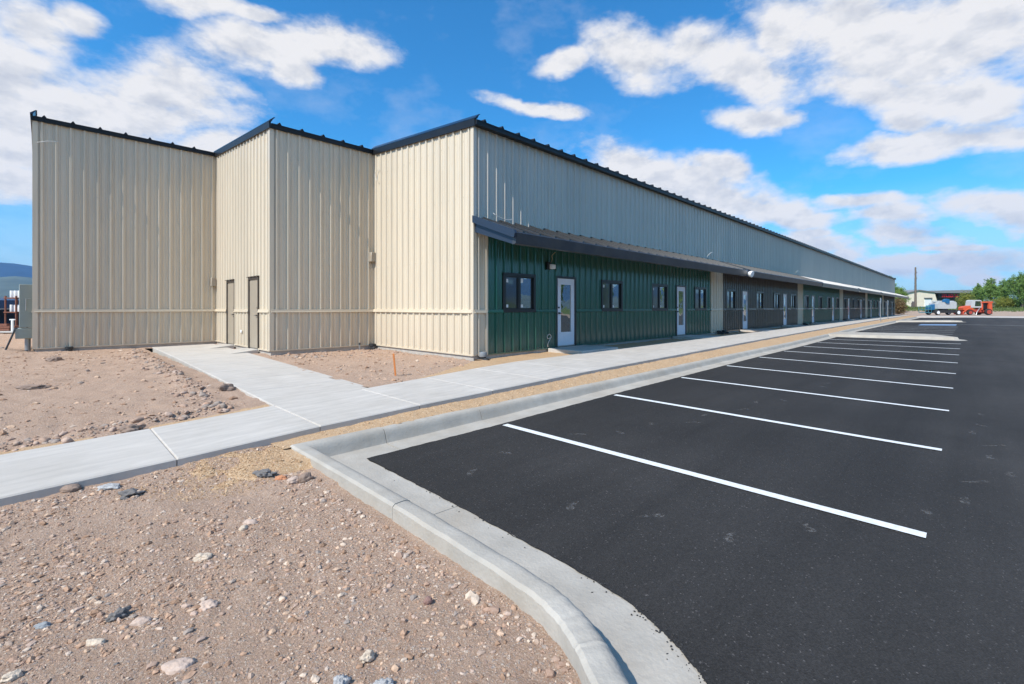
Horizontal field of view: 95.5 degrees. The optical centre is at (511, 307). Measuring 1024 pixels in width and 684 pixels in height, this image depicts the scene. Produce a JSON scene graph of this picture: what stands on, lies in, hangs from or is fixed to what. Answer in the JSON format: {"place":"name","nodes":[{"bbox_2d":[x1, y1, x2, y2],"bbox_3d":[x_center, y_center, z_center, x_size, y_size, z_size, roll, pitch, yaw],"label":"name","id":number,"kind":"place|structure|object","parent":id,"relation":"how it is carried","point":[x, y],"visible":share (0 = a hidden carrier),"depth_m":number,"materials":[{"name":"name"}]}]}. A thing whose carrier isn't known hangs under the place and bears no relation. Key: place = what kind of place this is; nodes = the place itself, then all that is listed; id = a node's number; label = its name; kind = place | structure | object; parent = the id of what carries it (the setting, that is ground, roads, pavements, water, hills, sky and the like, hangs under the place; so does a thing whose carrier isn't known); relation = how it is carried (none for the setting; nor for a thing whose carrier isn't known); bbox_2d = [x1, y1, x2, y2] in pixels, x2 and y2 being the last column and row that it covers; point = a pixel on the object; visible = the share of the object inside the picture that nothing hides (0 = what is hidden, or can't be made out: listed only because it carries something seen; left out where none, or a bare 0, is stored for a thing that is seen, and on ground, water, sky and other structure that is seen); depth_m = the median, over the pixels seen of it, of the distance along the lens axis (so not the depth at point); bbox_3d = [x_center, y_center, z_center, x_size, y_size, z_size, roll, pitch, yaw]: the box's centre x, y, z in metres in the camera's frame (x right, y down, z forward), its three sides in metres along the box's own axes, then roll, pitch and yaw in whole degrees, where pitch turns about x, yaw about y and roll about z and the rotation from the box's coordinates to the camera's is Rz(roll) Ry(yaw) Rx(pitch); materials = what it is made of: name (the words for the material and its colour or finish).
{"place":"outdoors","nodes":[
{"label":"outdoors","id":0,"kind":"place"},
{"bbox_2d":[0,324,24,330],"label":"beam stack","id":1,"kind":"object","parent":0,"point":[5,327],"visible":0.54,"depth_m":25.10,"materials":[{"name":"metal"}]},
{"bbox_2d":[0,276,31,297],"bbox_3d":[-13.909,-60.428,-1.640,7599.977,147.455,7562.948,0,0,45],"label":"hill","id":2,"kind":"structure","parent":0,"point":[9,284],"depth_m":1827.66,"materials":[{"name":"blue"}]},
{"bbox_2d":[0,263,31,277],"bbox_3d":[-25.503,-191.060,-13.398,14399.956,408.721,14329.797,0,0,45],"label":"mountain","id":3,"kind":"structure","parent":0,"point":[10,269],"depth_m":3912.43,"materials":[{"name":"blue"}]},
{"bbox_2d":[0,315,909,506],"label":"sidewalk","id":4,"kind":"structure","parent":0,"point":[30,474],"depth_m":5.63,"materials":[{"name":"concrete"}]},
{"bbox_2d":[782,325,808,327],"bbox_3d":[18.460,1.389,30.199,1.245,0.422,1.740,0,0,45],"label":"door landing","id":5,"kind":"object","parent":4,"relation":"on","point":[788,326],"depth_m":29.96,"materials":[{"name":"concrete"}]},
{"bbox_2d":[0,0,1023,300],"label":"sky","id":6,"kind":"structure","parent":0,"point":[886,137],"materials":[{"name":"blue"}]},
{"bbox_2d":[25,308,1023,683],"bbox_3d":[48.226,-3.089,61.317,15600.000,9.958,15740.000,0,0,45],"label":"ground","id":7,"kind":"structure","parent":0,"point":[995,312],"depth_m":88.27,"materials":[{"name":"soil"}]},
{"bbox_2d":[0,298,18,325],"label":"storage rack","id":8,"kind":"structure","parent":7,"relation":"on","point":[9,303],"depth_m":32.00,"materials":[{"name":"metal"}]},
{"bbox_2d":[9,319,15,330],"bbox_3d":[-26.855,0.960,25.000,0.280,0.680,0.080,0,0,0],"label":"pipe stand","id":9,"kind":"object","parent":7,"relation":"on","point":[12,324],"visible":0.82,"depth_m":24.96,"materials":[{"name":"white paint"}]},
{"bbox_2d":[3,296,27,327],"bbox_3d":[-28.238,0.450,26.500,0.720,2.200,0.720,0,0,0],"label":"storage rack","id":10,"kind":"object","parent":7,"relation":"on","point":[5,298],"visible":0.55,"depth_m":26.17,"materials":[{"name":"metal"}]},
{"bbox_2d":[0,333,488,450],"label":"dirt yard","id":11,"kind":"structure","parent":7,"relation":"on","point":[104,387],"depth_m":8.15,"materials":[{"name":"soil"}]},
{"bbox_2d":[14,384,51,389],"bbox_3d":[-8.035,1.335,7.792,0.495,0.094,0.255,0,0,-22],"label":"rock","id":12,"kind":"object","parent":11,"relation":"on","point":[29,386],"visible":0.92,"depth_m":7.74,"materials":[{"name":"stone"}]},
{"bbox_2d":[45,356,63,361],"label":"rock","id":13,"kind":"object","parent":11,"relation":"on","point":[53,358],"visible":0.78,"depth_m":11.29,"materials":[{"name":"stone"}]},
{"bbox_2d":[117,424,145,433],"bbox_3d":[-4.410,1.413,5.386,0.188,0.122,0.207,0,0,6],"label":"rock","id":14,"kind":"object","parent":11,"relation":"on","point":[128,428],"visible":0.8,"depth_m":5.34,"materials":[{"name":"stone"}]},
{"bbox_2d":[0,405,268,454],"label":"gravel edge","id":15,"kind":"object","parent":11,"relation":"on","point":[52,444],"visible":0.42,"depth_m":5.58,"materials":[{"name":"gravel"}]},
{"bbox_2d":[0,348,403,451],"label":"edge rubble","id":16,"kind":"object","parent":11,"relation":"on","point":[205,406],"visible":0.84,"depth_m":6.24,"materials":[{"name":"stone"}]},
{"bbox_2d":[217,383,236,390],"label":"rock","id":17,"kind":"object","parent":11,"relation":"on","point":[226,387],"visible":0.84,"depth_m":7.54,"materials":[{"name":"stone"}]},
{"bbox_2d":[393,354,395,375],"bbox_3d":[-2.287,1.213,9.087,0.033,0.635,0.019,-4,4,0],"label":"survey stake","id":18,"kind":"object","parent":11,"relation":"on","point":[394,364],"visible":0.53,"depth_m":9.07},
{"bbox_2d":[152,344,368,405],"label":"walkway","id":19,"kind":"structure","parent":7,"relation":"on","point":[269,382],"depth_m":9.07,"materials":[{"name":"concrete"}]},
{"bbox_2d":[0,445,580,683],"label":"dirt verge","id":20,"kind":"structure","parent":7,"relation":"on","point":[235,627],"depth_m":2.42,"materials":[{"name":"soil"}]},
{"bbox_2d":[0,669,22,682],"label":"rock","id":21,"kind":"object","parent":20,"relation":"on","point":[11,676],"visible":1,"depth_m":1.89,"materials":[{"name":"stone"}]},
{"bbox_2d":[33,621,51,628],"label":"rock","id":22,"kind":"object","parent":20,"relation":"on","point":[44,624],"visible":0.94,"depth_m":2.22,"materials":[{"name":"stone"}]},
{"bbox_2d":[60,484,81,492],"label":"rock","id":23,"kind":"object","parent":20,"relation":"on","point":[70,488],"visible":0.99,"depth_m":3.81,"materials":[{"name":"stone"}]},
{"bbox_2d":[86,638,105,645],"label":"rock","id":24,"kind":"object","parent":20,"relation":"on","point":[93,642],"visible":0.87,"depth_m":2.11,"materials":[{"name":"stone"}]},
{"bbox_2d":[96,483,120,490],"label":"rock","id":25,"kind":"object","parent":20,"relation":"on","point":[109,486],"visible":0.88,"depth_m":3.87,"materials":[{"name":"stone"}]},
{"bbox_2d":[103,605,131,622],"bbox_3d":[-1.942,1.517,2.293,0.066,0.074,0.115,0,0,45],"label":"rock","id":26,"kind":"object","parent":20,"relation":"on","point":[120,612],"visible":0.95,"depth_m":2.29,"materials":[{"name":"stone"}]},
{"bbox_2d":[118,487,146,499],"bbox_3d":[-3.054,1.501,3.746,0.135,0.085,0.184,0,0,45],"label":"rock","id":27,"kind":"object","parent":20,"relation":"on","point":[127,493],"visible":0.96,"depth_m":3.71,"materials":[{"name":"stone"}]},
{"bbox_2d":[129,616,151,626],"bbox_3d":[-1.796,1.524,2.250,0.094,0.049,0.052,0,0,-17],"label":"rock","id":28,"kind":"object","parent":20,"relation":"on","point":[138,621],"visible":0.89,"depth_m":2.24,"materials":[{"name":"stone"}]},
{"bbox_2d":[161,657,197,674],"bbox_3d":[-1.422,1.536,1.980,0.156,0.058,0.099,0,0,-11],"label":"rock","id":29,"kind":"object","parent":20,"relation":"on","point":[174,666],"visible":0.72,"depth_m":1.97,"materials":[{"name":"stone"}]},
{"bbox_2d":[193,552,212,561],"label":"rock","id":30,"kind":"object","parent":20,"relation":"on","point":[203,556],"visible":0.91,"depth_m":2.82,"materials":[{"name":"stone"}]},
{"bbox_2d":[199,599,218,611],"bbox_3d":[-1.550,1.522,2.376,0.089,0.046,0.084,0,0,-41],"label":"rock","id":31,"kind":"object","parent":20,"relation":"on","point":[205,605],"visible":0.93,"depth_m":2.36,"materials":[{"name":"stone"}]},
{"bbox_2d":[115,445,307,501],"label":"spilled gravel grains","id":32,"kind":"object","parent":20,"relation":"on","point":[246,462],"visible":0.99,"depth_m":4.22,"materials":[{"name":"gravel"}]},
{"bbox_2d":[64,458,376,658],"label":"verge pebbles","id":33,"kind":"object","parent":20,"relation":"on","point":[358,648],"visible":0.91,"depth_m":2.67,"materials":[{"name":"stone"}]},
{"bbox_2d":[239,525,247,531],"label":"rock","id":34,"kind":"object","parent":20,"relation":"on","point":[243,528],"visible":1,"depth_m":3.18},
{"bbox_2d":[242,519,257,524],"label":"rock","id":35,"kind":"object","parent":20,"relation":"on","point":[249,521],"visible":0.85,"depth_m":3.28,"materials":[{"name":"stone"}]},
{"bbox_2d":[191,445,312,490],"bbox_3d":[-2.556,1.499,3.941,1.464,0.129,1.584,0,0,45],"label":"gravel spill","id":36,"kind":"object","parent":20,"relation":"on","point":[305,463],"visible":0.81,"depth_m":4.32,"materials":[{"name":"gravel"}]},
{"bbox_2d":[252,468,276,476],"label":"rock","id":37,"kind":"object","parent":20,"relation":"on","point":[267,472],"visible":1,"depth_m":4.12,"materials":[{"name":"stone"}]},
{"bbox_2d":[274,475,287,479],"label":"rock","id":38,"kind":"object","parent":20,"relation":"on","point":[280,477],"visible":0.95,"depth_m":4.09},
{"bbox_2d":[287,476,298,483],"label":"rock","id":39,"kind":"object","parent":20,"relation":"on","point":[292,480],"visible":0.89,"depth_m":3.99,"materials":[{"name":"stone"}]},
{"bbox_2d":[298,472,312,482],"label":"rock","id":40,"kind":"object","parent":20,"relation":"on","point":[305,477],"visible":0.89,"depth_m":4.01,"materials":[{"name":"stone"}]},
{"bbox_2d":[333,673,350,683],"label":"rock","id":41,"kind":"object","parent":20,"relation":"on","point":[342,679],"visible":1,"depth_m":1.87,"materials":[{"name":"stone"}]},
{"bbox_2d":[359,649,374,663],"bbox_3d":[-0.623,1.512,2.020,0.052,0.057,0.066,0,0,17],"label":"rock","id":42,"kind":"object","parent":20,"relation":"on","point":[368,655],"visible":1,"depth_m":2.01,"materials":[{"name":"stone"}]},
{"bbox_2d":[373,677,393,683],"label":"rock","id":43,"kind":"object","parent":20,"relation":"on","point":[387,680],"visible":1,"depth_m":1.87,"materials":[{"name":"stone"}]},
{"bbox_2d":[423,596,432,604],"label":"rock","id":44,"kind":"object","parent":20,"relation":"on","point":[428,600],"visible":1,"depth_m":2.38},
{"bbox_2d":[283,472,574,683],"bbox_3d":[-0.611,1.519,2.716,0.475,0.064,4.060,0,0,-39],"label":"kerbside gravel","id":45,"kind":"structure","parent":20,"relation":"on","point":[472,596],"depth_m":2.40,"materials":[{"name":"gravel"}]},
{"bbox_2d":[30,110,908,360],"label":"commercial building","id":46,"kind":"structure","parent":7,"relation":"on","point":[470,238],"depth_m":14.27,"materials":[{"name":"beige metal"}]},
{"bbox_2d":[5,284,31,350],"bbox_3d":[-14.480,0.390,13.643,0.872,2.120,0.621,0,0,45],"label":"electrical cabinet","id":47,"kind":"object","parent":46,"relation":"attached to","point":[25,308],"visible":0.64,"depth_m":13.48,"materials":[{"name":"grey"}]},
{"bbox_2d":[202,344,233,348],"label":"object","id":48,"kind":"object","parent":46,"relation":"attached to","point":[221,346],"depth_m":14.92,"materials":[{"name":"concrete"}]},
{"bbox_2d":[225,279,233,343],"bbox_3d":[-9.261,0.148,15.338,1.000,2.125,0.135,0,0,45],"label":"service door","id":49,"kind":"structure","parent":46,"relation":"in","point":[229,284],"depth_m":15.40,"materials":[{"name":"brown metal"}]},
{"bbox_2d":[221,348,257,353],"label":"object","id":50,"kind":"object","parent":46,"relation":"attached to","point":[243,350],"depth_m":13.28,"materials":[{"name":"concrete"}]},
{"bbox_2d":[246,276,258,349],"bbox_3d":[-7.596,0.148,13.694,1.000,2.125,0.135,0,0,45],"label":"service door","id":51,"kind":"structure","parent":46,"relation":"in","point":[253,282],"depth_m":13.73,"materials":[{"name":"brown metal"}]},
{"bbox_2d":[369,343,376,349],"bbox_3d":[-4.383,1.347,14.692,0.312,0.405,0.202,0,0,45],"label":"drain pipe","id":52,"kind":"object","parent":46,"relation":"attached to","point":[372,346],"visible":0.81,"depth_m":14.65,"materials":[{"name":"grey"}]},
{"bbox_2d":[479,352,489,359],"bbox_3d":[-0.685,1.337,11.523,0.316,0.465,0.208,0,0,45],"label":"drain pipe","id":53,"kind":"object","parent":46,"relation":"attached to","point":[482,355],"visible":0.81,"depth_m":11.47,"materials":[{"name":"grey"}]},
{"bbox_2d":[502,272,535,311],"bbox_3d":[0.188,-0.395,12.660,0.112,1.050,1.270,0,0,45],"label":"window","id":54,"kind":"structure","parent":46,"relation":"in","point":[518,290],"depth_m":12.61,"materials":[{"name":"black"}]},
{"bbox_2d":[557,276,575,346],"bbox_3d":[1.623,0.115,14.103,0.126,2.110,0.980,0,0,45],"label":"door","id":55,"kind":"structure","parent":46,"relation":"in","point":[566,286],"depth_m":14.13,"materials":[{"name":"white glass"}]},
{"bbox_2d":[548,345,617,353],"bbox_3d":[2.096,1.389,13.622,1.245,0.422,1.760,0,0,45],"label":"door landing","id":56,"kind":"object","parent":46,"relation":"attached to","point":[578,349],"depth_m":13.34,"materials":[{"name":"concrete"}]},
{"bbox_2d":[601,280,622,310],"bbox_3d":[3.399,-0.395,15.912,0.112,1.050,1.310,0,0,45],"label":"window","id":57,"kind":"structure","parent":46,"relation":"in","point":[611,291],"depth_m":15.86,"materials":[{"name":"black"}]},
{"bbox_2d":[652,284,667,310],"bbox_3d":[5.805,-0.395,18.350,0.112,1.050,1.300,0,0,45],"label":"window","id":58,"kind":"structure","parent":46,"relation":"in","point":[659,291],"depth_m":18.31,"materials":[{"name":"black"}]},
{"bbox_2d":[676,285,686,335],"bbox_3d":[7.145,0.115,19.697,0.126,2.110,0.960,0,0,45],"label":"door","id":59,"kind":"structure","parent":46,"relation":"in","point":[681,291],"depth_m":19.75,"materials":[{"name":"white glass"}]},
{"bbox_2d":[672,335,717,339],"bbox_3d":[7.618,1.389,19.216,1.245,0.422,1.740,0,0,45],"label":"door landing","id":60,"kind":"object","parent":46,"relation":"attached to","point":[688,337],"depth_m":18.89,"materials":[{"name":"concrete"}]},
{"bbox_2d":[694,287,706,309],"bbox_3d":[8.524,-0.395,21.104,0.112,1.050,1.280,0,0,45],"label":"window","id":61,"kind":"structure","parent":46,"relation":"in","point":[700,293],"depth_m":21.08,"materials":[{"name":"black"}]},
{"bbox_2d":[727,289,735,309],"bbox_3d":[11.161,-0.395,23.776,0.112,1.050,1.290,0,0,45],"label":"window","id":62,"kind":"structure","parent":46,"relation":"in","point":[731,294],"depth_m":23.93,"materials":[{"name":"black"}]},
{"bbox_2d":[742,290,747,328],"bbox_3d":[12.637,0.115,25.261,0.126,2.110,0.960,0,0,45],"label":"door","id":63,"kind":"structure","parent":46,"relation":"in","point":[744,293],"depth_m":25.24,"materials":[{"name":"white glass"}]},
{"bbox_2d":[740,329,775,331],"bbox_3d":[13.110,1.389,24.780,1.245,0.422,1.740,0,0,45],"label":"door landing","id":64,"kind":"object","parent":46,"relation":"attached to","point":[750,330],"depth_m":24.47,"materials":[{"name":"concrete"}]},
{"bbox_2d":[757,291,763,309],"bbox_3d":[14.380,-0.395,27.036,0.112,1.050,1.260,0,0,45],"label":"window","id":65,"kind":"structure","parent":46,"relation":"in","point":[760,295],"depth_m":27.23,"materials":[{"name":"black"}]},
{"bbox_2d":[773,293,779,309],"bbox_3d":[16.697,-0.395,29.383,0.112,1.050,1.260,0,0,45],"label":"window","id":66,"kind":"structure","parent":46,"relation":"in","point":[776,296],"depth_m":29.33,"materials":[{"name":"black"}]},
{"bbox_2d":[783,293,786,324],"bbox_3d":[17.987,0.115,30.680,0.126,2.110,0.960,0,0,45],"label":"door","id":67,"kind":"structure","parent":46,"relation":"in","point":[784,294],"depth_m":30.69,"materials":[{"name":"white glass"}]},
{"bbox_2d":[791,294,795,308],"bbox_3d":[19.365,-0.395,32.086,0.112,1.050,1.260,0,0,45],"label":"window","id":68,"kind":"structure","parent":46,"relation":"in","point":[793,296],"depth_m":32.28,"materials":[{"name":"black"}]},
{"bbox_2d":[804,295,808,308],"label":"window","id":69,"kind":"structure","parent":46,"relation":"in","point":[806,297],"depth_m":34.66,"materials":[{"name":"black"}]},
{"bbox_2d":[811,295,814,322],"bbox_3d":[23.352,0.115,36.115,0.126,2.110,0.960,0,0,45],"label":"door","id":70,"kind":"structure","parent":46,"relation":"in","point":[812,296],"depth_m":36.11,"materials":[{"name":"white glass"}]},
{"bbox_2d":[818,296,821,308],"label":"window","id":71,"kind":"structure","parent":46,"relation":"in","point":[819,297],"depth_m":37.78,"materials":[{"name":"black"}]},
{"bbox_2d":[827,297,830,308],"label":"window","id":72,"kind":"structure","parent":46,"relation":"in","point":[828,298],"depth_m":40.11,"materials":[{"name":"black"}]},
{"bbox_2d":[832,297,833,320],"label":"door","id":73,"kind":"structure","parent":46,"relation":"in","point":[832,297],"depth_m":41.34,"materials":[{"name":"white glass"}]},
{"bbox_2d":[848,298,849,318],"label":"door","id":74,"kind":"structure","parent":46,"relation":"in","point":[848,298],"depth_m":46.76,"materials":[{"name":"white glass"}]},
{"bbox_2d":[860,299,861,317],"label":"door","id":75,"kind":"structure","parent":46,"relation":"in","point":[860,299],"depth_m":51.75,"materials":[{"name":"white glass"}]},
{"bbox_2d":[271,316,916,448],"bbox_3d":[29.914,1.343,38.679,1.034,0.216,93.663,0,0,44],"label":"gravel strip","id":76,"kind":"object","parent":7,"relation":"on","point":[588,378],"visible":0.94,"depth_m":8.28,"materials":[{"name":"gravel"}]},
{"bbox_2d":[274,351,722,447],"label":"tan gravel grains","id":77,"kind":"object","parent":76,"relation":"on","point":[506,395],"visible":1,"depth_m":7.44,"materials":[{"name":"gravel"}]},
{"bbox_2d":[290,317,916,683],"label":"kerb","id":78,"kind":"structure","parent":7,"relation":"on","point":[599,635],"depth_m":3.04,"materials":[{"name":"concrete"}]},
{"bbox_2d":[419,320,849,378],"bbox_3d":[29.518,1.285,41.144,1.716,0.055,90.800,0,0,45],"label":"gravel bed","id":79,"kind":"object","parent":7,"relation":"on","point":[495,361],"visible":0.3,"depth_m":12.18,"materials":[{"name":"gravel"}]},
{"bbox_2d":[367,317,1023,683],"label":"parking lot","id":80,"kind":"structure","parent":7,"relation":"on","point":[827,597],"depth_m":3.89,"materials":[{"name":"asphalt"}]},
{"bbox_2d":[381,462,721,682],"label":"asphalt crumbs","id":81,"kind":"object","parent":80,"relation":"on","point":[631,614],"visible":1,"depth_m":2.34,"materials":[{"name":"asphalt"}]},
{"bbox_2d":[503,424,926,537],"bbox_3d":[1.423,1.598,4.787,4.249,0.040,0.105,0,0,44],"label":"parking line","id":82,"kind":"object","parent":80,"relation":"on","point":[843,513],"visible":1,"depth_m":4.13,"materials":[{"name":"paint"}]},
{"bbox_2d":[615,394,941,450],"bbox_3d":[3.346,1.581,6.767,4.277,0.057,0.105,0,0,45],"label":"parking line","id":83,"kind":"object","parent":80,"relation":"on","point":[789,424],"visible":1,"depth_m":6.32,"materials":[{"name":"paint"}]},
{"bbox_2d":[681,377,948,410],"bbox_3d":[5.259,1.570,8.730,4.297,0.061,0.105,0,0,45],"label":"parking line","id":84,"kind":"object","parent":80,"relation":"on","point":[820,394],"visible":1,"depth_m":8.34,"materials":[{"name":"paint"}]},
{"bbox_2d":[727,365,948,387],"bbox_3d":[7.171,1.559,10.692,4.316,0.066,0.105,0,0,45],"label":"parking line","id":85,"kind":"object","parent":80,"relation":"on","point":[846,377],"visible":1,"depth_m":10.40,"materials":[{"name":"paint"}]},
{"bbox_2d":[762,357,955,373],"bbox_3d":[9.084,1.547,12.654,4.334,0.071,0.105,0,0,45],"label":"parking line","id":86,"kind":"object","parent":80,"relation":"on","point":[860,365],"visible":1,"depth_m":12.36,"materials":[{"name":"paint"}]},
{"bbox_2d":[790,351,953,362],"bbox_3d":[10.996,1.535,14.616,4.353,0.048,0.105,0,0,45],"label":"parking line","id":87,"kind":"object","parent":80,"relation":"on","point":[877,357],"visible":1,"depth_m":14.32,"materials":[{"name":"paint"}]},
{"bbox_2d":[806,346,953,354],"bbox_3d":[12.909,1.522,16.578,4.372,0.024,0.105,0,0,45],"label":"parking line","id":88,"kind":"object","parent":80,"relation":"on","point":[881,350],"visible":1,"depth_m":16.47,"materials":[{"name":"paint"}]},
{"bbox_2d":[828,332,966,340],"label":"curb","id":89,"kind":"structure","parent":80,"relation":"on","point":[891,335],"depth_m":22.95,"materials":[{"name":"concrete"}]},
{"bbox_2d":[896,320,962,321],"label":"kerb island","id":90,"kind":"structure","parent":80,"relation":"on","point":[928,321],"depth_m":47.58,"materials":[{"name":"concrete"}]},
{"bbox_2d":[920,324,956,325],"bbox_3d":[35.889,1.459,39.210,2.300,0.046,3.600,0,0,45],"label":"accessible bay paint","id":91,"kind":"object","parent":80,"relation":"on","point":[940,324],"visible":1,"depth_m":39.77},
{"bbox_2d":[895,297,908,313],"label":"bush","id":92,"kind":"object","parent":7,"relation":"on","point":[900,305],"visible":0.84,"depth_m":91.43,"materials":[{"name":"brown plant"}]},
{"bbox_2d":[895,283,911,309],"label":"tree","id":93,"kind":"object","parent":7,"relation":"on","point":[900,291],"visible":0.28,"depth_m":97.22,"materials":[{"name":"green plant"}]},
{"bbox_2d":[912,267,916,307],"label":"utility pole","id":94,"kind":"object","parent":7,"relation":"on","point":[914,302],"visible":0.86,"depth_m":111.84,"materials":[{"name":"brown wood"}]},
{"bbox_2d":[904,290,972,306],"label":"beige building","id":95,"kind":"structure","parent":7,"relation":"on","point":[924,297],"depth_m":130.07,"materials":[{"name":"paint"}]},
{"bbox_2d":[924,298,931,306],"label":"roller door","id":96,"kind":"structure","parent":95,"relation":"in","point":[927,300],"depth_m":129.95,"materials":[{"name":"white paint"}]},
{"bbox_2d":[919,299,960,314],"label":"truck","id":97,"kind":"object","parent":7,"relation":"on","point":[943,305],"visible":1,"depth_m":82.22,"materials":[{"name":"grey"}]},
{"bbox_2d":[955,291,976,306],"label":"bush","id":98,"kind":"object","parent":7,"relation":"on","point":[963,299],"visible":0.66,"depth_m":99.85,"materials":[{"name":"green plant"}]},
{"bbox_2d":[917,316,1023,317],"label":"concrete apron","id":99,"kind":"object","parent":7,"relation":"on","point":[970,316],"visible":0.98,"depth_m":68.28,"materials":[{"name":"concrete"}]},
{"bbox_2d":[954,300,992,314],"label":"orange tractor","id":100,"kind":"object","parent":7,"relation":"on","point":[982,307],"visible":0.97,"depth_m":82.38,"materials":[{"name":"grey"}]},
{"bbox_2d":[969,283,986,300],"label":"tree","id":101,"kind":"object","parent":7,"relation":"on","point":[979,292],"visible":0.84,"depth_m":105.41,"materials":[{"name":"green plant"}]},
{"bbox_2d":[983,278,1000,300],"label":"tree","id":102,"kind":"object","parent":7,"relation":"on","point":[991,287],"visible":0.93,"depth_m":107.45,"materials":[{"name":"green plant"}]},
{"bbox_2d":[991,298,1006,307],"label":"bush","id":103,"kind":"object","parent":7,"relation":"on","point":[998,302],"visible":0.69,"depth_m":101.19,"materials":[{"name":"green plant"}]},
{"bbox_2d":[995,278,1010,298],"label":"tree","id":104,"kind":"object","parent":7,"relation":"on","point":[1004,292],"visible":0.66,"depth_m":109.39,"materials":[{"name":"green plant"}]},
{"bbox_2d":[997,297,1018,307],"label":"bush","id":105,"kind":"object","parent":7,"relation":"on","point":[1011,302],"visible":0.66,"depth_m":101.17,"materials":[{"name":"green plant"}]},
{"bbox_2d":[1003,272,1023,307],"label":"tree","id":106,"kind":"object","parent":7,"relation":"on","point":[1016,287],"visible":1,"depth_m":99.83,"materials":[{"name":"green plant"}]},
{"bbox_2d":[907,306,1023,311],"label":"grass","id":107,"kind":"structure","parent":0,"point":[999,307],"depth_m":98.54,"materials":[{"name":"plant"}]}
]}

